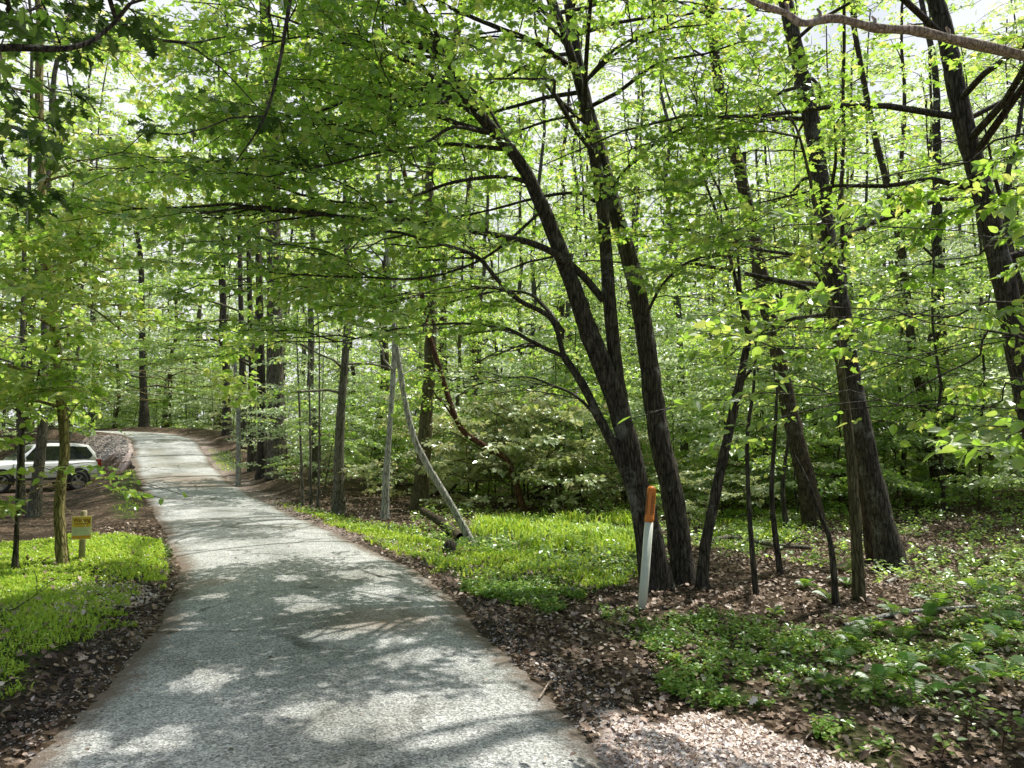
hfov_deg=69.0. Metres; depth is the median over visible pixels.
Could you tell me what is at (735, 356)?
sapling
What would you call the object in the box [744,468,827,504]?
shrub
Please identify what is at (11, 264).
forest tree
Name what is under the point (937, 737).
young plant
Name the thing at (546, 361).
forest tree
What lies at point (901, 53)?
forest tree
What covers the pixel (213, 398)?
sapling
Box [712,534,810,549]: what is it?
fallen branch
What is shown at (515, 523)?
grass
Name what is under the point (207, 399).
sapling
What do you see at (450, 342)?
sapling
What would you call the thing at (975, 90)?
forest tree
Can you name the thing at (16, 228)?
forest tree
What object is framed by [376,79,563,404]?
forest tree
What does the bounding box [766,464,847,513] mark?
shrub
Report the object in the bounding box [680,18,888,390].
forest tree
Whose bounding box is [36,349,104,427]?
sapling
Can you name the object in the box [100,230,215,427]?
forest tree
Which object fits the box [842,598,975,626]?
fallen branch
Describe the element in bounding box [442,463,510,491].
shrub
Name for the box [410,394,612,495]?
shrub
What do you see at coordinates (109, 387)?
sapling
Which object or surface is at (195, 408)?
sapling
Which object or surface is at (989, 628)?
fern
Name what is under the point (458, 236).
forest tree
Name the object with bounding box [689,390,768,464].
sapling
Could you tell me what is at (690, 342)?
forest tree
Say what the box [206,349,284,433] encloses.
sapling
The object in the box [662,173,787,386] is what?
forest tree
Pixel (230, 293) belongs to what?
forest tree
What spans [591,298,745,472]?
sapling
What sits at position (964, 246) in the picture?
forest tree
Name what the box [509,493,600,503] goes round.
fallen branch
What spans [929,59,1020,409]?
forest tree
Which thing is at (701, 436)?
shrub
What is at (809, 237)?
sapling
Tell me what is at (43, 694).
soil crumbs
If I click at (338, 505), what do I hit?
forest tree
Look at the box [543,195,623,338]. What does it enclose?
forest tree
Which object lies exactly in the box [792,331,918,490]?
sapling
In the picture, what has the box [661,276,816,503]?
sapling
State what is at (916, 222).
forest tree
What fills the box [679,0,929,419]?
forest tree
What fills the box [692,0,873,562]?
forest tree
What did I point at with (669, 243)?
forest tree
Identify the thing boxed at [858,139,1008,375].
forest tree
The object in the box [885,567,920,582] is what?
fallen branch
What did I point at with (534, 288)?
forest tree
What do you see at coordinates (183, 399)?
sapling
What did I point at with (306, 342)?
forest tree
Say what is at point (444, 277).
forest tree
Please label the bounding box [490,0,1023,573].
forest tree
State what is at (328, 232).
forest tree
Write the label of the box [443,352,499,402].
sapling
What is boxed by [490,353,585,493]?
sapling
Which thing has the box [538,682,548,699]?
twig
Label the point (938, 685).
fern
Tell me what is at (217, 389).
sapling
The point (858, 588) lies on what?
forest tree
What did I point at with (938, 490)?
shrub
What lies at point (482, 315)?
forest tree
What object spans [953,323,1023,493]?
sapling
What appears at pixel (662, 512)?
shrub
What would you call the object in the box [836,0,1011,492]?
forest tree
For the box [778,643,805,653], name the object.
fern
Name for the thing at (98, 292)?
forest tree
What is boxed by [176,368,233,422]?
sapling
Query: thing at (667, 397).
sapling
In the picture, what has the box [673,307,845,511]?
sapling
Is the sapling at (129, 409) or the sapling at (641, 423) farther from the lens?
the sapling at (129, 409)
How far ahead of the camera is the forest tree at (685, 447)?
24.56 m
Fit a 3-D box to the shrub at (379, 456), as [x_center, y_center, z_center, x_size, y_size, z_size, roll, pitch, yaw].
[-3.394,1.548,21.392,4.533,3.307,3.674,1,-5,-14]
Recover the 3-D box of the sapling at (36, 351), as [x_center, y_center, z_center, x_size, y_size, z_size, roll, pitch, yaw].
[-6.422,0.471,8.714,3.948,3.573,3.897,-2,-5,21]
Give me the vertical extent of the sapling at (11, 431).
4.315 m
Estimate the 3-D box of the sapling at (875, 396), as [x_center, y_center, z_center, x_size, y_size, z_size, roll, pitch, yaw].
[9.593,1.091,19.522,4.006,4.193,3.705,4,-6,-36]
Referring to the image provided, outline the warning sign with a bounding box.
[71,510,91,558]
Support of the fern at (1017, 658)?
on the ground at (102, 507)
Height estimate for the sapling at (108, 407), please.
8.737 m
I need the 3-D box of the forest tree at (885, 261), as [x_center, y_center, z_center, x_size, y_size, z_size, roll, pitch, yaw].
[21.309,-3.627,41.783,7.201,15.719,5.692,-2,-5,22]
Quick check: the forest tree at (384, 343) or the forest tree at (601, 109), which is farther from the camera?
the forest tree at (601, 109)
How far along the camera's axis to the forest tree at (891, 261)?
43.36 m
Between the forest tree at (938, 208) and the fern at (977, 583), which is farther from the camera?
the forest tree at (938, 208)
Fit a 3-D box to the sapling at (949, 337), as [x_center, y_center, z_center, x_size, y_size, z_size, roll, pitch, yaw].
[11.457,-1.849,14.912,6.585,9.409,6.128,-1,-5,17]
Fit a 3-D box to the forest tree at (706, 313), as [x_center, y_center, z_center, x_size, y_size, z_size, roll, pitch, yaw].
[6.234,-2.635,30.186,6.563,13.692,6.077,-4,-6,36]
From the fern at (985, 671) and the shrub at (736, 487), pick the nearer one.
the fern at (985, 671)
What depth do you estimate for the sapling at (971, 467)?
19.06 m
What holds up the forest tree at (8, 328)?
on the ground at (102, 507)
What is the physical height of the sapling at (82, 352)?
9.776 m
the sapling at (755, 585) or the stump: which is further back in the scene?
the stump
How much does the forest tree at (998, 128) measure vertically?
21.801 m
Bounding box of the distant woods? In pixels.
[0,0,1023,443]
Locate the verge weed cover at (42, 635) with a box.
[0,531,170,688]
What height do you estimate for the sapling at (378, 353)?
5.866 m
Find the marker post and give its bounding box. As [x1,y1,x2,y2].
[638,486,655,608]
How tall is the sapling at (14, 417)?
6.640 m
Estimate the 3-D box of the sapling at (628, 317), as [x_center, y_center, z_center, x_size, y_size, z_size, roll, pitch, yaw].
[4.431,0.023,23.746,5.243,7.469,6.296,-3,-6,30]
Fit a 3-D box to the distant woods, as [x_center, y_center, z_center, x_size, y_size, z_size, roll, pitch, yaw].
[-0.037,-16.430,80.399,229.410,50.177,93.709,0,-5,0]
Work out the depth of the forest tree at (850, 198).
29.76 m
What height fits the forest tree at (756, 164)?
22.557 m
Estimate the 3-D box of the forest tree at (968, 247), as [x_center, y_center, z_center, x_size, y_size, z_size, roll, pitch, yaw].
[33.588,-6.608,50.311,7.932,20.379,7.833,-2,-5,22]
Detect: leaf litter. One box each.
[0,580,870,767]
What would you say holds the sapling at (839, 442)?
on the ground at (102, 507)
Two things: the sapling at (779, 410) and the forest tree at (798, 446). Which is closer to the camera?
the forest tree at (798, 446)
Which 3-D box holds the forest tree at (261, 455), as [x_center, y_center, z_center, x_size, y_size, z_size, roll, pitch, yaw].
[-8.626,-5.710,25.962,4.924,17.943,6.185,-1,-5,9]
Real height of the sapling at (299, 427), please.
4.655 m
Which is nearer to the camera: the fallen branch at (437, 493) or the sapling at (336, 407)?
the fallen branch at (437, 493)
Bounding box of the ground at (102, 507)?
[0,427,1023,767]
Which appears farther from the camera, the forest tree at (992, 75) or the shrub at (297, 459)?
the forest tree at (992, 75)
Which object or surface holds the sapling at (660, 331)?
on the ground at (102, 507)
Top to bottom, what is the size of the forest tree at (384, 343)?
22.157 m
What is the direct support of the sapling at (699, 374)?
on the ground at (102, 507)
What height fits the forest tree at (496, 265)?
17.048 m
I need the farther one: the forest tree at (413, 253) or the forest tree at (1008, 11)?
the forest tree at (413, 253)
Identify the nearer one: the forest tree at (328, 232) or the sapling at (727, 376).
the sapling at (727, 376)
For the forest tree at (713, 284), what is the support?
on the ground at (102, 507)
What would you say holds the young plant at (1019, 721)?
on the ground at (102, 507)
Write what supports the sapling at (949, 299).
on the ground at (102, 507)
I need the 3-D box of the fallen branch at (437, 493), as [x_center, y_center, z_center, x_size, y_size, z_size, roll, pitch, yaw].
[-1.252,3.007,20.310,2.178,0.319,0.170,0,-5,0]
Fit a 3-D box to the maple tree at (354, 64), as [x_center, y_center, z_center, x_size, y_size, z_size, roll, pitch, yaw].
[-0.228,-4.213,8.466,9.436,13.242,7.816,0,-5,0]
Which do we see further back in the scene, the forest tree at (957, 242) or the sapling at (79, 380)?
the sapling at (79, 380)
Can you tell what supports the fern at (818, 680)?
on the ground at (102, 507)
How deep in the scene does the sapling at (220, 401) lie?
47.16 m
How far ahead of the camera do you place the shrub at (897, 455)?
24.77 m
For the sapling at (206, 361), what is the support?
on the ground at (102, 507)
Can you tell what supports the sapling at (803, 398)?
on the ground at (102, 507)
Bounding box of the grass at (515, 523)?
[0,450,806,698]
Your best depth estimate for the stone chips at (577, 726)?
4.88 m
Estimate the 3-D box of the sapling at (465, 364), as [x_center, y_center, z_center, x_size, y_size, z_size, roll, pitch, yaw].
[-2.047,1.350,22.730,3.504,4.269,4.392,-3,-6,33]
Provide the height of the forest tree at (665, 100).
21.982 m
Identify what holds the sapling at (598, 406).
on the ground at (102, 507)
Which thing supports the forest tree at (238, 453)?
on the ground at (102, 507)
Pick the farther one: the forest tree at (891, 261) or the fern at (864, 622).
the forest tree at (891, 261)
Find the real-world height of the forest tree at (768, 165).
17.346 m
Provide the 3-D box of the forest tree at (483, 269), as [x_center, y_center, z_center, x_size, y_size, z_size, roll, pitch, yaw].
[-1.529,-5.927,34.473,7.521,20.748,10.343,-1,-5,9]
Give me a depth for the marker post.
7.49 m
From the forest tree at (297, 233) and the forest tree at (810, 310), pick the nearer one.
the forest tree at (810, 310)
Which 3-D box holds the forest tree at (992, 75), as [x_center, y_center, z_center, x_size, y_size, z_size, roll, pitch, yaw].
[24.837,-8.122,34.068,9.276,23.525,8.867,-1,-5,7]
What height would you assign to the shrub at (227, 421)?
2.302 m
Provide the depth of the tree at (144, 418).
49.35 m
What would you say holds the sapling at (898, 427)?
on the ground at (102, 507)
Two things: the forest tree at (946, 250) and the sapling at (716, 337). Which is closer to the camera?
the sapling at (716, 337)
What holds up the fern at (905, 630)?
on the ground at (102, 507)
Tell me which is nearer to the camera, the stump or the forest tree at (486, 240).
the stump
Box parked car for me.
[0,441,101,493]
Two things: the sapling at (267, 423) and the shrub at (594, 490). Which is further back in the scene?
the sapling at (267, 423)
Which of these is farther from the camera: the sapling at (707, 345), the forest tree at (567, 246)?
the forest tree at (567, 246)
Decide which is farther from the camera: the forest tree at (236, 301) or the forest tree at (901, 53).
the forest tree at (236, 301)
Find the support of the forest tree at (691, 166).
on the ground at (102, 507)
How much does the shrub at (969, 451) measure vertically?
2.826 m
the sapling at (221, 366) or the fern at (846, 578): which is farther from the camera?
the sapling at (221, 366)
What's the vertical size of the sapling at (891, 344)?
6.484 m
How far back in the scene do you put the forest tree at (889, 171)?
37.93 m
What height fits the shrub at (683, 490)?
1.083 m
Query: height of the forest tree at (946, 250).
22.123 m
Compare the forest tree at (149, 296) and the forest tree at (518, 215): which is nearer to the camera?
the forest tree at (518, 215)
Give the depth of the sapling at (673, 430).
19.68 m
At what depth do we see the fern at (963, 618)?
6.86 m
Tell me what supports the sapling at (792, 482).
on the ground at (102, 507)
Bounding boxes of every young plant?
[645,636,667,652]
[858,684,886,707]
[928,732,966,758]
[952,687,988,737]
[987,708,1023,751]
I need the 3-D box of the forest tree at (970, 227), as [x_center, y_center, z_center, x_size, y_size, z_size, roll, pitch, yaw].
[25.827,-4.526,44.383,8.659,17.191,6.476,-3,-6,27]
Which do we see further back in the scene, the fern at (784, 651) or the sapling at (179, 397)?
the sapling at (179, 397)
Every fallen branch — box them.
[365,483,435,489]
[430,490,502,498]
[449,450,471,490]
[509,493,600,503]
[526,472,569,499]
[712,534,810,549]
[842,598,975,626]
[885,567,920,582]
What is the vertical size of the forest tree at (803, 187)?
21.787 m
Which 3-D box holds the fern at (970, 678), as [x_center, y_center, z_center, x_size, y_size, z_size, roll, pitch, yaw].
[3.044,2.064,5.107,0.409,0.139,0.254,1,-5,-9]
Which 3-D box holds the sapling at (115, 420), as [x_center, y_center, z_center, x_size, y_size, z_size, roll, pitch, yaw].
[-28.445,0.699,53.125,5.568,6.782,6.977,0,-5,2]
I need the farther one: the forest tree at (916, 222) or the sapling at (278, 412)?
the forest tree at (916, 222)
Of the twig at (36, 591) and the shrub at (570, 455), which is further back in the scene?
the shrub at (570, 455)
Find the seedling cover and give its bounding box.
[402,472,1023,590]
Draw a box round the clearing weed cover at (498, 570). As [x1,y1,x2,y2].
[284,502,663,590]
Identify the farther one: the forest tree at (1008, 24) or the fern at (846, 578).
the forest tree at (1008, 24)
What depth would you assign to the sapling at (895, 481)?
17.66 m
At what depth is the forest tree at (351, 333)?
38.67 m
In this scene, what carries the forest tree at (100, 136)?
on the ground at (102, 507)
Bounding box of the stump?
[442,539,456,554]
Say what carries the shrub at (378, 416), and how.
on the ground at (102, 507)
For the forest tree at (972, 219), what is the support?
on the ground at (102, 507)
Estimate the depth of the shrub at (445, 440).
22.23 m
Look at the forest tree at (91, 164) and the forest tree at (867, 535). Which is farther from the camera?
the forest tree at (91, 164)
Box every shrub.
[207,396,286,430]
[256,431,382,485]
[264,449,330,475]
[267,401,344,457]
[286,395,365,458]
[313,383,449,489]
[314,381,464,487]
[327,424,397,460]
[338,413,491,508]
[344,450,365,473]
[351,440,407,477]
[356,408,447,483]
[361,378,564,498]
[364,401,493,490]
[391,448,472,496]
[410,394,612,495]
[410,404,578,511]
[416,422,608,507]
[439,388,605,509]
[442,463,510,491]
[497,422,583,489]
[505,395,660,504]
[525,446,652,506]
[556,429,705,507]
[646,407,758,506]
[649,474,702,504]
[653,483,720,517]
[679,466,763,533]
[681,440,777,507]
[684,416,796,509]
[684,430,843,519]
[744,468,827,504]
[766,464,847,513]
[776,431,914,505]
[878,426,928,481]
[879,450,928,477]
[892,406,990,489]
[906,457,1023,512]
[907,412,1023,480]
[977,464,1015,477]
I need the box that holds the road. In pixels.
[25,430,607,767]
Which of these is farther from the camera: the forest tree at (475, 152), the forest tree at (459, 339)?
the forest tree at (475, 152)
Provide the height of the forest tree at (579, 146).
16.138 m
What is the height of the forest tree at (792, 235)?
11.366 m
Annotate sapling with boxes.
[0,298,192,568]
[0,323,89,424]
[0,364,81,423]
[0,415,33,449]
[1,351,55,450]
[11,308,120,425]
[34,308,127,427]
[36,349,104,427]
[61,320,135,422]
[69,371,108,428]
[73,338,132,426]
[77,345,154,427]
[82,276,205,417]
[82,329,201,427]
[82,352,159,427]
[86,359,161,428]
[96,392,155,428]
[103,374,155,426]
[105,336,188,427]
[106,333,162,427]
[106,347,164,424]
[109,341,185,426]
[117,367,203,427]
[120,321,185,422]
[122,353,203,428]
[124,369,189,426]
[131,357,205,427]
[148,338,214,427]
[148,348,220,428]
[149,274,266,424]
[151,335,218,425]
[161,359,217,427]
[162,368,235,430]
[165,310,232,422]
[165,372,246,429]
[166,331,247,429]
[172,366,247,428]
[174,306,266,420]
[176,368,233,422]
[177,366,238,430]
[186,367,247,429]
[194,333,266,432]
[196,315,265,423]
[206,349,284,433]
[206,361,256,430]
[217,333,357,459]
[224,382,324,482]
[236,314,313,506]
[242,314,382,507]
[246,313,402,485]
[258,366,370,484]
[265,366,320,445]
[279,343,408,490]
[280,384,378,459]
[285,356,365,444]
[293,313,376,503]
[297,359,376,467]
[301,334,404,464]
[305,346,370,435]
[320,235,520,446]
[321,237,497,482]
[332,328,447,462]
[346,343,410,426]
[350,377,404,455]
[351,301,439,438]
[360,325,454,452]
[374,360,493,486]
[387,291,568,491]
[389,341,479,472]
[401,351,547,493]
[439,350,519,440]
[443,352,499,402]
[450,340,505,415]
[455,234,628,492]
[466,248,640,494]
[468,311,634,502]
[469,350,585,494]
[470,354,610,497]
[484,287,642,502]
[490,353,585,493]
[491,368,574,474]
[494,251,641,505]
[513,373,654,475]
[517,245,697,494]
[530,239,690,495]
[538,282,735,490]
[549,295,692,502]
[556,343,714,506]
[561,261,730,477]
[579,295,703,462]
[590,352,744,488]
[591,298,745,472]
[606,351,709,471]
[607,383,709,494]
[613,341,837,514]
[618,133,1023,471]
[627,285,771,469]
[636,282,803,495]
[643,367,748,505]
[648,412,740,482]
[654,348,777,507]
[657,218,869,477]
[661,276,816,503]
[662,293,780,448]
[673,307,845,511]
[684,309,932,512]
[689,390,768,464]
[694,265,860,467]
[702,242,894,508]
[705,300,835,499]
[709,366,795,575]
[710,269,929,491]
[714,343,835,480]
[719,217,922,458]
[724,253,987,510]
[733,338,846,497]
[734,360,905,486]
[743,387,796,530]
[745,341,903,594]
[758,255,942,513]
[767,366,930,500]
[769,96,1023,512]
[779,287,927,499]
[791,451,839,605]
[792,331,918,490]
[807,342,985,500]
[808,361,950,470]
[809,243,1011,486]
[838,165,1023,498]
[853,289,1008,458]
[860,282,1022,487]
[861,298,1007,476]
[863,304,1012,494]
[867,287,978,432]
[867,324,1021,478]
[869,402,985,507]
[892,266,1023,442]
[898,115,1023,433]
[924,337,1023,495]
[926,328,1023,491]
[944,346,1008,463]
[951,318,991,406]
[952,355,1011,456]
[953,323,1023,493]
[999,402,1023,475]
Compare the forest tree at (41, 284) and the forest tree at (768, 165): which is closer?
the forest tree at (41, 284)
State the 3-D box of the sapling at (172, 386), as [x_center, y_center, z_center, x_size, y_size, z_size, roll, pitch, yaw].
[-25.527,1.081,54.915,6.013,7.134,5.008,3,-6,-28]
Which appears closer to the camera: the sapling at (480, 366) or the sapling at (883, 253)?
the sapling at (883, 253)
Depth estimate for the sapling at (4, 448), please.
38.17 m
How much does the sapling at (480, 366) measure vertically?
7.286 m
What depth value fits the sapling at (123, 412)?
59.97 m
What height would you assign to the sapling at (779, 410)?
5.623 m
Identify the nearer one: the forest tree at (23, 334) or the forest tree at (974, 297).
the forest tree at (23, 334)
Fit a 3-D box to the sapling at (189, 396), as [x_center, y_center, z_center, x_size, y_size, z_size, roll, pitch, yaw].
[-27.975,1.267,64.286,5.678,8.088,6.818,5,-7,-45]
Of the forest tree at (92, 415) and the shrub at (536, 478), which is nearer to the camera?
the shrub at (536, 478)
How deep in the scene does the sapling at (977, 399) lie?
28.66 m
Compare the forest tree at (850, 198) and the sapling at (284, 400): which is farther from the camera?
the forest tree at (850, 198)
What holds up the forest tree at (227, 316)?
on the ground at (102, 507)
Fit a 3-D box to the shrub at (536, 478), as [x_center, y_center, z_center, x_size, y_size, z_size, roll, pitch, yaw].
[0.119,1.659,17.193,3.822,3.004,4.800,0,-5,1]
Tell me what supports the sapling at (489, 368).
on the ground at (102, 507)
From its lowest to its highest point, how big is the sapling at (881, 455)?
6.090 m
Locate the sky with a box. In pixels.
[0,0,1023,443]
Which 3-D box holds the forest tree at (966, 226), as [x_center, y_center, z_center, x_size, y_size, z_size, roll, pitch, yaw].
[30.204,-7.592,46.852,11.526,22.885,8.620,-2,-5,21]
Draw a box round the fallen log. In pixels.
[419,507,463,539]
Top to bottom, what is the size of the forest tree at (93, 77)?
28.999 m
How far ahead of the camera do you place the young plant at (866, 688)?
4.71 m
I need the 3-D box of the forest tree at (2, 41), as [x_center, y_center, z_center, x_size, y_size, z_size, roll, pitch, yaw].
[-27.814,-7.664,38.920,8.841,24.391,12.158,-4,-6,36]
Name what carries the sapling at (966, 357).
on the ground at (102, 507)
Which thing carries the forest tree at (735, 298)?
on the ground at (102, 507)
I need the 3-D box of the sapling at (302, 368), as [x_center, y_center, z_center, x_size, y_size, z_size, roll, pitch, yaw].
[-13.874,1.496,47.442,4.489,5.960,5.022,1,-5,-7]
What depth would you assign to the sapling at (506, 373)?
21.12 m
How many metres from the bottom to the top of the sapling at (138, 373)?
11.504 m
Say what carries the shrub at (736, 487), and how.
on the ground at (102, 507)
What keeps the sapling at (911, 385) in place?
on the ground at (102, 507)
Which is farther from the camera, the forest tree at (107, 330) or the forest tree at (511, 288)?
the forest tree at (107, 330)
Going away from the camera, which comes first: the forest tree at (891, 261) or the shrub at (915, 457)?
the shrub at (915, 457)
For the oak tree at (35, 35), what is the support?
on the ground at (102, 507)
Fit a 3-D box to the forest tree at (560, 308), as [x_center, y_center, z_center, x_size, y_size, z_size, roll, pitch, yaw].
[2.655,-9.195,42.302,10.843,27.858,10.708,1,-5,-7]
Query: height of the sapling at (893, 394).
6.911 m
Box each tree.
[0,0,135,513]
[0,0,141,431]
[0,0,180,517]
[0,0,312,564]
[0,0,318,234]
[0,0,877,590]
[0,14,109,341]
[0,38,169,442]
[0,58,163,410]
[0,62,131,427]
[0,70,67,371]
[0,106,123,445]
[0,112,84,366]
[0,164,62,377]
[0,167,130,450]
[0,208,40,383]
[0,251,20,427]
[14,136,203,427]
[19,4,188,427]
[35,225,157,414]
[63,0,261,471]
[70,137,210,426]
[88,0,374,478]
[89,101,247,427]
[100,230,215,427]
[102,47,266,427]
[103,277,174,397]
[106,100,246,435]
[108,226,198,357]
[148,0,335,479]
[149,0,291,429]
[172,244,265,386]
[178,45,250,448]
[184,2,437,513]
[186,173,302,360]
[192,42,319,385]
[203,248,255,411]
[219,91,343,372]
[220,8,418,480]
[232,347,240,486]
[243,68,413,411]
[243,191,333,385]
[258,16,520,519]
[263,0,539,480]
[266,146,353,407]
[282,93,441,462]
[282,228,334,444]
[284,186,389,424]
[350,123,485,418]
[354,130,538,515]
[365,65,547,435]
[371,150,508,412]
[373,139,473,541]
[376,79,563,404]
[377,125,486,449]
[386,46,557,445]
[392,94,552,487]
[397,164,489,408]
[404,88,552,459]
[408,0,466,509]
[415,160,528,393]
[423,113,530,377]
[436,0,634,437]
[437,23,616,394]
[444,193,563,429]
[454,241,504,420]
[454,257,528,417]
[461,0,635,425]
[472,0,1023,441]
[481,295,523,370]
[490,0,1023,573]
[490,172,614,389]
[498,256,553,378]
[501,0,662,431]
[505,186,585,376]
[508,109,634,428]
[518,73,684,465]
[521,38,668,456]
[524,249,556,376]
[529,36,709,396]
[531,0,761,362]
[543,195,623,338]
[545,25,895,588]
[549,164,651,406]
[562,72,682,427]
[569,115,669,328]
[591,80,736,404]
[597,0,752,493]
[597,0,828,530]
[601,163,736,443]
[609,109,737,426]
[617,226,689,416]
[620,28,865,601]
[622,70,732,427]
[628,167,744,465]
[636,127,785,363]
[654,81,805,489]
[655,46,766,430]
[658,57,823,433]
[661,176,778,480]
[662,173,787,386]
[668,150,776,364]
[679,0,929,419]
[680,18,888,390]
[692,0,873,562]
[697,156,794,383]
[698,223,789,480]
[702,137,837,496]
[705,151,846,484]
[721,168,875,481]
[725,79,909,455]
[734,96,873,356]
[736,0,952,358]
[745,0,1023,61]
[749,132,896,430]
[750,138,835,339]
[752,26,974,388]
[754,147,895,454]
[761,0,1016,479]
[766,4,960,399]
[766,40,970,366]
[770,0,1023,497]
[771,160,928,413]
[779,47,889,304]
[785,169,881,405]
[805,64,1001,393]
[813,0,1023,422]
[817,135,977,487]
[820,117,1005,495]
[831,187,930,391]
[832,68,1023,306]
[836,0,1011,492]
[850,155,932,358]
[852,166,937,401]
[855,234,951,398]
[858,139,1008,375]
[864,43,1023,488]
[865,235,971,415]
[869,74,996,407]
[870,180,992,378]
[874,49,1014,404]
[887,185,997,362]
[909,19,1023,455]
[912,129,1021,421]
[912,147,1022,370]
[917,87,1023,457]
[928,0,1023,287]
[928,83,1023,383]
[928,104,1023,383]
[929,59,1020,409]
[939,0,1023,182]
[941,63,1022,369]
[944,2,1023,270]
[947,32,1023,301]
[947,137,1023,347]
[950,0,1023,276]
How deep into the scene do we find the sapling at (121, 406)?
59.60 m
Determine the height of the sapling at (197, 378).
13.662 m
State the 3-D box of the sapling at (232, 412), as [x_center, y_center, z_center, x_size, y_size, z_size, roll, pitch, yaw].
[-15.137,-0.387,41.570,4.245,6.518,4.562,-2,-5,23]
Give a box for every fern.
[749,628,773,639]
[766,605,784,615]
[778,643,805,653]
[794,578,816,587]
[797,628,830,636]
[805,672,844,686]
[812,588,840,600]
[823,647,857,668]
[827,576,851,584]
[836,626,874,644]
[848,617,894,633]
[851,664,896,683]
[876,598,911,613]
[879,621,918,641]
[883,651,930,675]
[888,673,953,700]
[913,593,952,606]
[914,603,944,627]
[922,672,988,692]
[926,643,970,660]
[944,634,992,654]
[953,616,994,626]
[958,578,992,591]
[965,663,1009,680]
[973,654,1023,675]
[980,610,1023,627]
[982,585,1022,600]
[982,625,1015,645]
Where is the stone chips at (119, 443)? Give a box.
[81,435,129,466]
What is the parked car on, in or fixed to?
on the ground at (102, 507)
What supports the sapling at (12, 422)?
on the ground at (102, 507)
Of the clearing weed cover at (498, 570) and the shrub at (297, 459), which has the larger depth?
the shrub at (297, 459)
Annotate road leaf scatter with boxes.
[30,511,595,758]
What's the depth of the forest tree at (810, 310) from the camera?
21.81 m
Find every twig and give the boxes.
[13,570,55,609]
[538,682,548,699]
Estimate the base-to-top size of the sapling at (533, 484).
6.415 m
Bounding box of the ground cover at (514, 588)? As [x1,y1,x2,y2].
[456,544,1023,757]
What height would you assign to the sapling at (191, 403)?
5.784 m
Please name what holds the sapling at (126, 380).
on the ground at (102, 507)
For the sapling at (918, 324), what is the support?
on the ground at (102, 507)
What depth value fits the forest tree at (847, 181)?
38.60 m
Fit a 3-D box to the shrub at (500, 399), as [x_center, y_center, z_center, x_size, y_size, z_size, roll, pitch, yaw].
[-1.452,1.552,18.822,4.299,3.380,5.400,3,-6,-28]
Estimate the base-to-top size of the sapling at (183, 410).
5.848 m
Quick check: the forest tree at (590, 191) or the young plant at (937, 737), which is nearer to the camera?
the young plant at (937, 737)
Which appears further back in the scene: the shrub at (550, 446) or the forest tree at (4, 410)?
the forest tree at (4, 410)
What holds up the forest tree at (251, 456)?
on the ground at (102, 507)
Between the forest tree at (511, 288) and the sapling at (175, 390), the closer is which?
the forest tree at (511, 288)
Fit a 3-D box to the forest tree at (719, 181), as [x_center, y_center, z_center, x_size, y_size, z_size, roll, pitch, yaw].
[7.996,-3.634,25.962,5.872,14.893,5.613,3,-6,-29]
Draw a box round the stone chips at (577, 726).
[0,527,790,767]
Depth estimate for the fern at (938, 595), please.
7.45 m
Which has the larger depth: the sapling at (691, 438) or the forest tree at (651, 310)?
the forest tree at (651, 310)
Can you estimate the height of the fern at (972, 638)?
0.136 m
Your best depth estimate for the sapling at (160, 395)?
51.32 m
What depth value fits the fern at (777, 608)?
7.36 m
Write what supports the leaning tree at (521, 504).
on the ground at (102, 507)
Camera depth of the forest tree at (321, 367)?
42.10 m
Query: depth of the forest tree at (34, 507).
17.32 m
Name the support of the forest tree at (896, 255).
on the ground at (102, 507)
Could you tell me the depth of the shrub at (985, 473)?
22.61 m
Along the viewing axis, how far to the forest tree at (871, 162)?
22.54 m
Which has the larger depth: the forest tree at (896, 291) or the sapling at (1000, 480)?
the forest tree at (896, 291)
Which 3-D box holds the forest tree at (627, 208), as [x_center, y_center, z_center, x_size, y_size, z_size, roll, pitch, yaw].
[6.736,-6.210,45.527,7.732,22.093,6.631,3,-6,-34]
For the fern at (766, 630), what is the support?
on the ground at (102, 507)
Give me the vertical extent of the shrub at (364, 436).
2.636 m
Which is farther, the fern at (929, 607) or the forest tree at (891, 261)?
the forest tree at (891, 261)
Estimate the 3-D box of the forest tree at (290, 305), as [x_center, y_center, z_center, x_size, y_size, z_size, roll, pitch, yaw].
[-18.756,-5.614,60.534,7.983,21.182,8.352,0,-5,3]
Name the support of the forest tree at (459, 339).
on the ground at (102, 507)
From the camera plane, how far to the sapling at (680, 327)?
21.58 m
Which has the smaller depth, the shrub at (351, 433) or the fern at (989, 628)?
the fern at (989, 628)
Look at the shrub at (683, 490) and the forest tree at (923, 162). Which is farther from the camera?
the shrub at (683, 490)
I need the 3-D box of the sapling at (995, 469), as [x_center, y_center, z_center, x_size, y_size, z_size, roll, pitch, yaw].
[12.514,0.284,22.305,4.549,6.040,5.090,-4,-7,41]
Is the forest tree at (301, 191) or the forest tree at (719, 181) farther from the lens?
the forest tree at (301, 191)
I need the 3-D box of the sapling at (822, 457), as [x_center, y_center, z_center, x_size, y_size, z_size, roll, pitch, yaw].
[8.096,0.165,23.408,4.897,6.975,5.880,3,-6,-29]
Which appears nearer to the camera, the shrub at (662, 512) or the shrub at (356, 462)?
the shrub at (662, 512)
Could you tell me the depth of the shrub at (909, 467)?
22.32 m
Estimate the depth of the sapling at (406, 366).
30.41 m
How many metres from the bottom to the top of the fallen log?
0.472 m
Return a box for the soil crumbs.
[0,540,644,765]
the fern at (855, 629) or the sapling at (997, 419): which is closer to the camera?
the fern at (855, 629)

